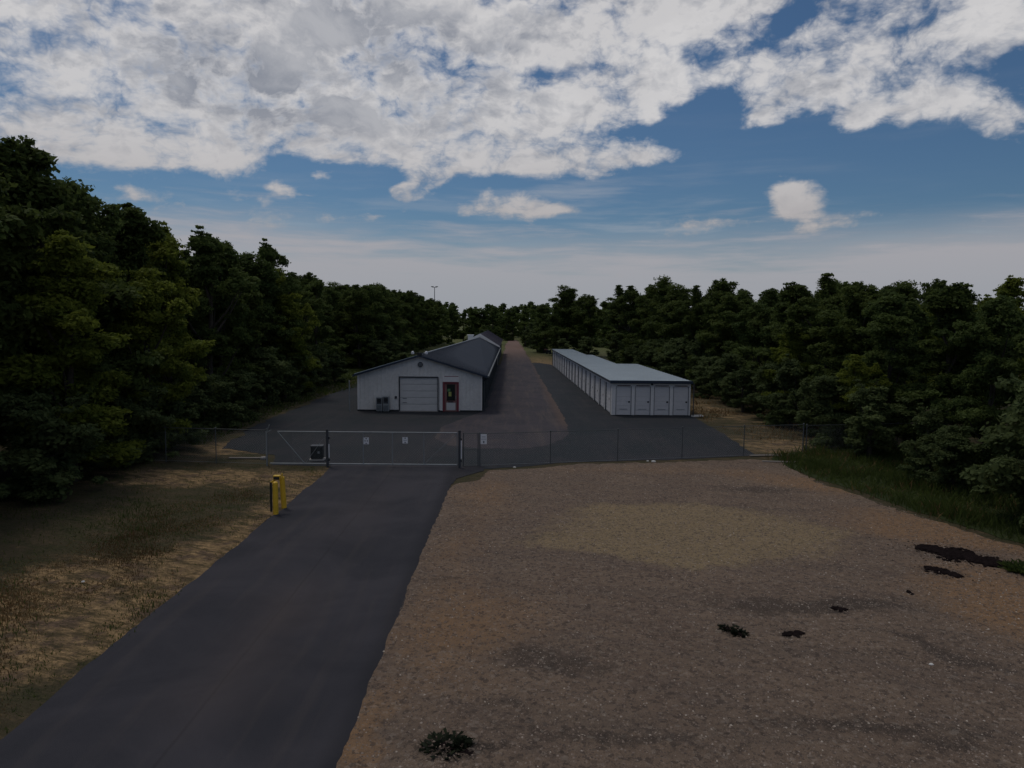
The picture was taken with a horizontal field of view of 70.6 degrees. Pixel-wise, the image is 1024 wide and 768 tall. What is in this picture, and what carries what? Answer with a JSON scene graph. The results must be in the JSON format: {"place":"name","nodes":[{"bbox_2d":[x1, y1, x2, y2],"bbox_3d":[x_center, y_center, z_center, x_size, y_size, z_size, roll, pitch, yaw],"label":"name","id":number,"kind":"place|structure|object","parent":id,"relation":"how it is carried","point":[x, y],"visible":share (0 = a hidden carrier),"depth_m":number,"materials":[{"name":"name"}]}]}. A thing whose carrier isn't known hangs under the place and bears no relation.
{"place":"outdoors","nodes":[
{"label":"outdoors","id":0,"kind":"place"},
{"bbox_2d":[0,463,318,730],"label":"dry grass","id":1,"kind":"structure","parent":0,"point":[10,604],"depth_m":18.94,"materials":[{"name":"beige plant"}]},
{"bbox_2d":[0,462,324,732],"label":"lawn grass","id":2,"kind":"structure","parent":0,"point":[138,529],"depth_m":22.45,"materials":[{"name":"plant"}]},
{"bbox_2d":[0,465,484,767],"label":"driveway","id":3,"kind":"structure","parent":0,"point":[262,645],"depth_m":14.34,"materials":[{"name":"grey asphalt"}]},
{"bbox_2d":[124,363,386,444],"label":"side grass","id":4,"kind":"structure","parent":0,"point":[279,405],"depth_m":58.13,"materials":[{"name":"green plant"}]},
{"bbox_2d":[0,320,1023,739],"bbox_3d":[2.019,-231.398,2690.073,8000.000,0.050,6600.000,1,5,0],"label":"ground","id":5,"kind":"structure","parent":0,"point":[66,626],"depth_m":22.68,"materials":[{"name":"brown soil"}]},
{"bbox_2d":[0,213,26,349],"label":"broadleaf tree","id":6,"kind":"object","parent":5,"relation":"on","point":[8,222],"visible":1,"depth_m":25.47,"materials":[{"name":"green plant"}]},
{"bbox_2d":[0,391,107,501],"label":"bush","id":7,"kind":"object","parent":5,"relation":"on","point":[41,467],"visible":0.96,"depth_m":25.93,"materials":[{"name":"green plant"}]},
{"bbox_2d":[0,172,110,465],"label":"broadleaf tree","id":8,"kind":"object","parent":5,"relation":"on","point":[12,311],"visible":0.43,"depth_m":26.77,"materials":[{"name":"green plant"}]},
{"bbox_2d":[0,229,146,481],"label":"broadleaf tree","id":9,"kind":"object","parent":5,"relation":"on","point":[65,306],"visible":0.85,"depth_m":28.09,"materials":[{"name":"green plant"}]},
{"bbox_2d":[0,135,183,447],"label":"broadleaf tree","id":10,"kind":"object","parent":5,"relation":"on","point":[25,164],"visible":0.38,"depth_m":30.14,"materials":[{"name":"green plant"}]},
{"bbox_2d":[51,398,141,478],"bbox_3d":[-17.382,2.213,29.551,3.320,3.457,3.932,5,7,41],"label":"bush","id":11,"kind":"object","parent":5,"relation":"on","point":[90,466],"visible":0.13,"depth_m":29.23,"materials":[{"name":"green plant"}]},
{"bbox_2d":[54,176,145,415],"bbox_3d":[-21.550,-3.222,35.094,7.695,13.334,7.444,3,6,29],"label":"broadleaf tree","id":12,"kind":"object","parent":5,"relation":"on","point":[87,205],"visible":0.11,"depth_m":34.80,"materials":[{"name":"green plant"}]},
{"bbox_2d":[95,202,188,409],"bbox_3d":[-21.129,-3.334,38.941,7.924,12.874,6.089,3,6,27],"label":"broadleaf tree","id":13,"kind":"object","parent":5,"relation":"on","point":[140,227],"visible":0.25,"depth_m":38.23,"materials":[{"name":"green plant"}]},
{"bbox_2d":[103,384,183,467],"bbox_3d":[-16.937,1.776,33.127,3.274,3.712,4.659,-1,5,-17],"label":"bush","id":14,"kind":"object","parent":5,"relation":"on","point":[143,417],"visible":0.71,"depth_m":32.43,"materials":[{"name":"green plant"}]},
{"bbox_2d":[95,268,216,449],"bbox_3d":[-18.244,-1.129,35.340,7.261,9.088,5.043,3,6,29],"label":"broadleaf tree","id":15,"kind":"object","parent":5,"relation":"on","point":[148,302],"visible":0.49,"depth_m":34.66,"materials":[{"name":"green plant"}]},
{"bbox_2d":[143,221,212,384],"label":"broadleaf tree","id":16,"kind":"object","parent":5,"relation":"on","point":[164,252],"visible":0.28,"depth_m":42.09,"materials":[{"name":"green plant"}]},
{"bbox_2d":[150,398,210,450],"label":"bush","id":17,"kind":"object","parent":5,"relation":"on","point":[188,413],"visible":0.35,"depth_m":35.98,"materials":[{"name":"green plant"}]},
{"bbox_2d":[178,385,211,436],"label":"bush","id":18,"kind":"object","parent":5,"relation":"on","point":[201,407],"visible":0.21,"depth_m":39.13,"materials":[{"name":"green plant"}]},
{"bbox_2d":[126,426,267,463],"bbox_3d":[-17.025,2.762,33.161,12.155,1.755,0.090,1,5,6],"label":"chain link fence","id":19,"kind":"object","parent":5,"relation":"on","point":[166,460],"visible":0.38,"depth_m":32.79,"materials":[{"name":"metal"}]},
{"bbox_2d":[172,373,244,432],"bbox_3d":[-17.793,1.081,42.218,3.423,3.466,4.537,5,7,39],"label":"bush","id":20,"kind":"object","parent":5,"relation":"on","point":[215,417],"visible":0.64,"depth_m":42.04,"materials":[{"name":"green plant"}]},
{"bbox_2d":[180,225,260,409],"bbox_3d":[-19.851,-3.896,46.927,6.773,12.585,5.308,0,5,-10],"label":"broadleaf tree","id":21,"kind":"object","parent":5,"relation":"on","point":[207,247],"visible":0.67,"depth_m":46.49,"materials":[{"name":"green plant"}]},
{"bbox_2d":[176,237,265,380],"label":"broadleaf tree","id":22,"kind":"object","parent":5,"relation":"on","point":[239,311],"visible":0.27,"depth_m":50.19,"materials":[{"name":"green plant"}]},
{"bbox_2d":[208,372,262,420],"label":"bush","id":23,"kind":"object","parent":5,"relation":"on","point":[241,397],"visible":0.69,"depth_m":45.90,"materials":[{"name":"green plant"}]},
{"bbox_2d":[193,265,285,394],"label":"broadleaf tree","id":24,"kind":"object","parent":5,"relation":"on","point":[254,328],"visible":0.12,"depth_m":54.56,"materials":[{"name":"green plant"}]},
{"bbox_2d":[232,367,265,409],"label":"bush","id":25,"kind":"object","parent":5,"relation":"on","point":[256,387],"visible":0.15,"depth_m":50.08,"materials":[{"name":"green plant"}]},
{"bbox_2d":[237,345,289,405],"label":"bush","id":26,"kind":"object","parent":5,"relation":"on","point":[267,359],"visible":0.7,"depth_m":53.80,"materials":[{"name":"green plant"}]},
{"bbox_2d":[232,251,311,364],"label":"broadleaf tree","id":27,"kind":"object","parent":5,"relation":"on","point":[263,270],"visible":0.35,"depth_m":57.77,"materials":[{"name":"green plant"}]},
{"bbox_2d":[245,238,301,392],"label":"broadleaf tree","id":28,"kind":"object","parent":5,"relation":"on","point":[267,252],"visible":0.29,"depth_m":59.70,"materials":[{"name":"green plant"}]},
{"bbox_2d":[260,267,305,353],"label":"broadleaf tree","id":29,"kind":"object","parent":5,"relation":"on","point":[283,278],"visible":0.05,"depth_m":62.25,"materials":[{"name":"green plant"}]},
{"bbox_2d":[268,360,301,400],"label":"bush","id":30,"kind":"object","parent":5,"relation":"on","point":[290,375],"visible":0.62,"depth_m":56.82,"materials":[{"name":"green plant"}]},
{"bbox_2d":[267,294,322,389],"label":"broadleaf tree","id":31,"kind":"object","parent":5,"relation":"on","point":[287,306],"visible":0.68,"depth_m":60.05,"materials":[{"name":"green plant"}]},
{"bbox_2d":[286,272,328,347],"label":"broadleaf tree","id":32,"kind":"object","parent":5,"relation":"on","point":[314,302],"visible":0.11,"depth_m":68.23,"materials":[{"name":"green plant"}]},
{"bbox_2d":[304,341,329,388],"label":"bush","id":33,"kind":"object","parent":5,"relation":"on","point":[315,351],"visible":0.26,"depth_m":67.08,"materials":[{"name":"green plant"}]},
{"bbox_2d":[295,275,346,372],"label":"broadleaf tree","id":34,"kind":"object","parent":5,"relation":"on","point":[316,286],"visible":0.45,"depth_m":72.33,"materials":[{"name":"green plant"}]},
{"bbox_2d":[326,429,329,467],"bbox_3d":[-8.178,2.896,32.126,0.165,1.825,0.162,1,5,0],"label":"gate post","id":35,"kind":"object","parent":5,"relation":"on","point":[327,452],"visible":0.9,"depth_m":32.07,"materials":[{"name":"grey metal"}]},
{"bbox_2d":[270,431,457,465],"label":"sliding gate","id":36,"kind":"structure","parent":35,"relation":"attached to","point":[363,463],"depth_m":32.20,"materials":[{"name":"metal"}]},
{"bbox_2d":[320,286,343,367],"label":"broadleaf tree","id":37,"kind":"object","parent":5,"relation":"on","point":[329,291],"visible":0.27,"depth_m":94.48,"materials":[{"name":"green plant"}]},
{"bbox_2d":[327,353,352,382],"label":"bush","id":38,"kind":"object","parent":5,"relation":"on","point":[337,374],"visible":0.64,"depth_m":74.28,"materials":[{"name":"green plant"}]},
{"bbox_2d":[334,284,386,367],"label":"broadleaf tree","id":39,"kind":"object","parent":5,"relation":"on","point":[358,315],"visible":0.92,"depth_m":95.79,"materials":[{"name":"green plant"}]},
{"bbox_2d":[342,284,393,365],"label":"broadleaf tree","id":40,"kind":"object","parent":5,"relation":"on","point":[375,321],"visible":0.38,"depth_m":100.86,"materials":[{"name":"green plant"}]},
{"bbox_2d":[364,338,389,368],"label":"bush","id":41,"kind":"object","parent":5,"relation":"on","point":[372,359],"visible":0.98,"depth_m":94.04,"materials":[{"name":"green plant"}]},
{"bbox_2d":[378,287,402,354],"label":"broadleaf tree","id":42,"kind":"object","parent":5,"relation":"on","point":[389,306],"visible":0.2,"depth_m":110.40,"materials":[{"name":"green plant"}]},
{"bbox_2d":[402,290,423,344],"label":"broadleaf tree","id":43,"kind":"object","parent":5,"relation":"on","point":[412,316],"visible":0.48,"depth_m":140.02,"materials":[{"name":"green plant"}]},
{"bbox_2d":[403,290,431,349],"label":"broadleaf tree","id":44,"kind":"object","parent":5,"relation":"on","point":[421,328],"visible":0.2,"depth_m":146.88,"materials":[{"name":"green plant"}]},
{"bbox_2d":[440,307,463,343],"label":"broadleaf tree","id":45,"kind":"object","parent":5,"relation":"on","point":[452,320],"visible":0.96,"depth_m":194.69,"materials":[{"name":"green plant"}]},
{"bbox_2d":[222,363,754,468],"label":"asphalt yard","id":46,"kind":"structure","parent":5,"relation":"on","point":[579,408],"depth_m":40.83,"materials":[{"name":"grey asphalt"}]},
{"bbox_2d":[352,337,500,411],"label":"storage building","id":47,"kind":"structure","parent":46,"relation":"on","point":[461,375],"depth_m":51.77,"materials":[{"name":"white metal"}]},
{"bbox_2d":[399,376,438,411],"bbox_3d":[-6.677,0.720,51.780,2.840,2.520,0.220,0,5,0],"label":"overhead door","id":48,"kind":"structure","parent":47,"relation":"in","point":[425,398],"depth_m":51.79,"materials":[{"name":"metal"}]},
{"bbox_2d":[443,382,458,411],"bbox_3d":[-4.373,0.915,51.791,1.130,2.110,0.150,0,5,0],"label":"office door","id":49,"kind":"structure","parent":47,"relation":"in","point":[450,389],"depth_m":51.77,"materials":[{"name":"red paint"}]},
{"bbox_2d":[435,340,568,448],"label":"worn lane","id":50,"kind":"structure","parent":46,"relation":"on","point":[521,399],"depth_m":50.08,"materials":[{"name":"grey asphalt"}]},
{"bbox_2d":[551,349,692,415],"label":"storage units","id":51,"kind":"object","parent":46,"relation":"on","point":[613,389],"visible":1,"depth_m":51.54,"materials":[{"name":"white metal"}]},
{"bbox_2d":[479,423,804,465],"bbox_3d":[6.600,2.892,34.484,16.623,1.675,0.090,-1,5,-13],"label":"chain link fence","id":52,"kind":"object","parent":46,"relation":"on","point":[550,431],"visible":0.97,"depth_m":34.25,"materials":[{"name":"metal"}]},
{"bbox_2d":[513,304,535,346],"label":"broadleaf tree","id":53,"kind":"object","parent":5,"relation":"on","point":[524,319],"visible":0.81,"depth_m":178.81,"materials":[{"name":"green plant"}]},
{"bbox_2d":[426,299,656,338],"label":"wood","id":54,"kind":"object","parent":5,"relation":"on","point":[500,309],"visible":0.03,"depth_m":251.49,"materials":[{"name":"green plant"}]},
{"bbox_2d":[530,304,558,352],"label":"broadleaf tree","id":55,"kind":"object","parent":5,"relation":"on","point":[544,325],"visible":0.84,"depth_m":145.00,"materials":[{"name":"green plant"}]},
{"bbox_2d":[539,285,587,350],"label":"broadleaf tree","id":56,"kind":"object","parent":5,"relation":"on","point":[565,302],"visible":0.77,"depth_m":136.01,"materials":[{"name":"green plant"}]},
{"bbox_2d":[566,294,602,353],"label":"broadleaf tree","id":57,"kind":"object","parent":5,"relation":"on","point":[589,302],"visible":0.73,"depth_m":131.71,"materials":[{"name":"green plant"}]},
{"bbox_2d":[593,285,642,356],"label":"broadleaf tree","id":58,"kind":"object","parent":5,"relation":"on","point":[618,289],"visible":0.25,"depth_m":115.09,"materials":[{"name":"green plant"}]},
{"bbox_2d":[606,285,644,361],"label":"broadleaf tree","id":59,"kind":"object","parent":5,"relation":"on","point":[631,294],"visible":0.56,"depth_m":106.87,"materials":[{"name":"green plant"}]},
{"bbox_2d":[619,284,655,362],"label":"broadleaf tree","id":60,"kind":"object","parent":5,"relation":"on","point":[645,312],"visible":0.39,"depth_m":98.62,"materials":[{"name":"green plant"}]},
{"bbox_2d":[634,275,685,350],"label":"broadleaf tree","id":61,"kind":"object","parent":5,"relation":"on","point":[661,289],"visible":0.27,"depth_m":91.90,"materials":[{"name":"green plant"}]},
{"bbox_2d":[648,337,691,373],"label":"bush","id":62,"kind":"object","parent":5,"relation":"on","point":[661,357],"visible":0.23,"depth_m":77.10,"materials":[{"name":"green plant"}]},
{"bbox_2d":[661,334,693,379],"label":"bush","id":63,"kind":"object","parent":5,"relation":"on","point":[680,344],"visible":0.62,"depth_m":72.77,"materials":[{"name":"green plant"}]},
{"bbox_2d":[643,282,713,371],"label":"broadleaf tree","id":64,"kind":"object","parent":5,"relation":"on","point":[671,327],"visible":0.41,"depth_m":84.55,"materials":[{"name":"green plant"}]},
{"bbox_2d":[336,459,1023,767],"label":"gravel lot","id":65,"kind":"structure","parent":5,"relation":"on","point":[750,723],"depth_m":15.27,"materials":[{"name":"brown gravel"}]},
{"bbox_2d":[419,728,474,759],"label":"weed","id":66,"kind":"object","parent":65,"relation":"on","point":[445,738],"visible":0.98,"depth_m":11.24,"materials":[{"name":"green plant"}]},
{"bbox_2d":[868,537,1021,585],"bbox_3d":[12.717,4.843,20.615,4.334,0.095,4.260,-1,5,-18],"label":"debris pile","id":67,"kind":"object","parent":65,"relation":"on","point":[952,553],"visible":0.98,"depth_m":20.46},
{"bbox_2d":[672,285,709,362],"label":"broadleaf tree","id":68,"kind":"object","parent":5,"relation":"on","point":[693,321],"visible":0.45,"depth_m":78.97,"materials":[{"name":"green plant"}]},
{"bbox_2d":[670,336,716,389],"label":"bush","id":69,"kind":"object","parent":5,"relation":"on","point":[697,348],"visible":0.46,"depth_m":69.64,"materials":[{"name":"green plant"}]},
{"bbox_2d":[692,370,714,397],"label":"bush","id":70,"kind":"object","parent":5,"relation":"on","point":[705,388],"visible":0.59,"depth_m":62.68,"materials":[{"name":"green plant"}]},
{"bbox_2d":[689,355,719,393],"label":"bush","id":71,"kind":"object","parent":5,"relation":"on","point":[700,369],"visible":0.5,"depth_m":66.14,"materials":[{"name":"green plant"}]},
{"bbox_2d":[684,292,749,387],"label":"broadleaf tree","id":72,"kind":"object","parent":5,"relation":"on","point":[727,310],"visible":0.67,"depth_m":67.95,"materials":[{"name":"green plant"}]},
{"bbox_2d":[695,278,754,356],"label":"broadleaf tree","id":73,"kind":"object","parent":5,"relation":"on","point":[716,290],"visible":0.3,"depth_m":73.22,"materials":[{"name":"green plant"}]},
{"bbox_2d":[705,352,756,402],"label":"bush","id":74,"kind":"object","parent":5,"relation":"on","point":[726,363],"visible":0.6,"depth_m":58.60,"materials":[{"name":"green plant"}]},
{"bbox_2d":[718,364,765,411],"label":"bush","id":75,"kind":"object","parent":5,"relation":"on","point":[742,375],"visible":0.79,"depth_m":52.81,"materials":[{"name":"green plant"}]},
{"bbox_2d":[720,301,777,392],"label":"broadleaf tree","id":76,"kind":"object","parent":5,"relation":"on","point":[751,337],"visible":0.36,"depth_m":61.41,"materials":[{"name":"green plant"}]},
{"bbox_2d":[745,288,781,365],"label":"broadleaf tree","id":77,"kind":"object","parent":5,"relation":"on","point":[769,297],"visible":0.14,"depth_m":72.74,"materials":[{"name":"green plant"}]},
{"bbox_2d":[742,362,786,418],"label":"bush","id":78,"kind":"object","parent":5,"relation":"on","point":[769,386],"visible":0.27,"depth_m":49.09,"materials":[{"name":"green plant"}]},
{"bbox_2d":[724,305,829,395],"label":"broadleaf tree","id":79,"kind":"object","parent":5,"relation":"on","point":[764,351],"visible":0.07,"depth_m":56.70,"materials":[{"name":"green plant"}]},
{"bbox_2d":[745,281,822,398],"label":"broadleaf tree","id":80,"kind":"object","parent":5,"relation":"on","point":[792,292],"visible":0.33,"depth_m":51.99,"materials":[{"name":"green plant"}]},
{"bbox_2d":[758,329,813,401],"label":"broadleaf tree","id":81,"kind":"object","parent":5,"relation":"on","point":[791,346],"visible":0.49,"depth_m":48.13,"materials":[{"name":"green plant"}]},
{"bbox_2d":[756,353,824,427],"bbox_3d":[17.577,0.430,45.421,3.862,4.878,4.700,0,5,-1],"label":"bush","id":82,"kind":"object","parent":5,"relation":"on","point":[790,375],"visible":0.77,"depth_m":45.12,"materials":[{"name":"green plant"}]},
{"bbox_2d":[778,381,829,437],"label":"bush","id":83,"kind":"object","parent":5,"relation":"on","point":[802,405],"visible":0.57,"depth_m":42.09,"materials":[{"name":"green plant"}]},
{"bbox_2d":[776,273,873,412],"bbox_3d":[21.140,-2.403,48.383,6.811,10.036,5.870,2,5,13],"label":"broadleaf tree","id":84,"kind":"object","parent":5,"relation":"on","point":[829,293],"visible":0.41,"depth_m":48.02,"materials":[{"name":"green plant"}]},
{"bbox_2d":[794,375,882,447],"bbox_3d":[17.343,1.452,38.434,4.473,4.033,3.303,3,5,23],"label":"bush","id":85,"kind":"object","parent":5,"relation":"on","point":[826,387],"visible":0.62,"depth_m":38.12,"materials":[{"name":"green plant"}]},
{"bbox_2d":[784,281,901,410],"bbox_3d":[20.133,-1.582,43.544,6.228,9.206,6.787,0,5,-11],"label":"broadleaf tree","id":86,"kind":"object","parent":5,"relation":"on","point":[860,295],"visible":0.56,"depth_m":42.63,"materials":[{"name":"green plant"}]},
{"bbox_2d":[768,441,1023,545],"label":"grass verge","id":87,"kind":"object","parent":5,"relation":"on","point":[1015,537],"depth_m":27.51,"materials":[{"name":"plant"}]},
{"bbox_2d":[830,354,891,445],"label":"broadleaf tree","id":88,"kind":"object","parent":87,"relation":"on","point":[857,369],"visible":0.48,"depth_m":37.27,"materials":[{"name":"green plant"}]},
{"bbox_2d":[842,378,916,458],"bbox_3d":[17.457,1.750,35.017,4.150,4.040,3.546,-2,6,-29],"label":"bush","id":89,"kind":"object","parent":87,"relation":"on","point":[870,405],"visible":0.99,"depth_m":34.76,"materials":[{"name":"green plant"}]},
{"bbox_2d":[842,292,935,432],"bbox_3d":[20.162,-0.758,38.865,4.981,8.374,7.434,2,5,19],"label":"broadleaf tree","id":90,"kind":"object","parent":87,"relation":"on","point":[887,313],"visible":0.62,"depth_m":38.11,"materials":[{"name":"green plant"}]},
{"bbox_2d":[898,402,951,472],"bbox_3d":[18.117,2.425,31.303,2.614,3.328,2.648,4,6,37],"label":"bush","id":91,"kind":"object","parent":87,"relation":"on","point":[929,422],"visible":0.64,"depth_m":31.24,"materials":[{"name":"green plant"}]},
{"bbox_2d":[896,424,985,489],"bbox_3d":[17.246,2.915,29.004,3.272,2.718,2.805,1,5,1],"label":"bush","id":92,"kind":"object","parent":87,"relation":"on","point":[957,442],"visible":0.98,"depth_m":28.61,"materials":[{"name":"green plant"}]},
{"bbox_2d":[886,282,1015,447],"bbox_3d":[21.846,-0.593,35.365,6.214,8.706,4.179,7,8,50],"label":"broadleaf tree","id":93,"kind":"object","parent":87,"relation":"on","point":[947,306],"visible":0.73,"depth_m":35.07,"materials":[{"name":"green plant"}]},
{"bbox_2d":[922,294,1023,465],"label":"broadleaf tree","id":94,"kind":"object","parent":87,"relation":"on","point":[1000,320],"visible":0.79,"depth_m":30.51,"materials":[{"name":"green plant"}]},
{"bbox_2d":[959,372,1023,512],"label":"bush","id":95,"kind":"object","parent":87,"relation":"on","point":[1005,475],"visible":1,"depth_m":24.51,"materials":[{"name":"green plant"}]},
{"bbox_2d":[892,280,921,303],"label":"broadleaf tree","id":96,"kind":"object","parent":5,"relation":"on","point":[908,289],"visible":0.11,"depth_m":71.49,"materials":[{"name":"green plant"}]},
{"bbox_2d":[884,314,936,422],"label":"broadleaf tree","id":97,"kind":"object","parent":5,"relation":"on","point":[918,373],"visible":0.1,"depth_m":45.03,"materials":[{"name":"green plant"}]},
{"bbox_2d":[906,304,942,412],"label":"broadleaf tree","id":98,"kind":"object","parent":5,"relation":"on","point":[926,331],"visible":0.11,"depth_m":52.97,"materials":[{"name":"green plant"}]},
{"bbox_2d":[904,278,949,379],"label":"broadleaf tree","id":99,"kind":"object","parent":5,"relation":"on","point":[936,285],"visible":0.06,"depth_m":65.72,"materials":[{"name":"green plant"}]},
{"bbox_2d":[961,302,1023,438],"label":"broadleaf tree","id":100,"kind":"object","parent":5,"relation":"on","point":[980,395],"visible":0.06,"depth_m":39.21,"materials":[{"name":"green plant"}]},
{"bbox_2d":[992,275,1023,384],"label":"broadleaf tree","id":101,"kind":"object","parent":5,"relation":"on","point":[1009,287],"visible":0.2,"depth_m":68.16,"materials":[{"name":"green plant"}]},
{"bbox_2d":[0,0,1023,318],"label":"sky","id":102,"kind":"structure","parent":0,"point":[481,152],"materials":[{"name":"blue"}]},
{"bbox_2d":[690,388,843,443],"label":"rough grass","id":103,"kind":"structure","parent":0,"point":[718,411],"depth_m":47.86,"materials":[{"name":"green plant"}]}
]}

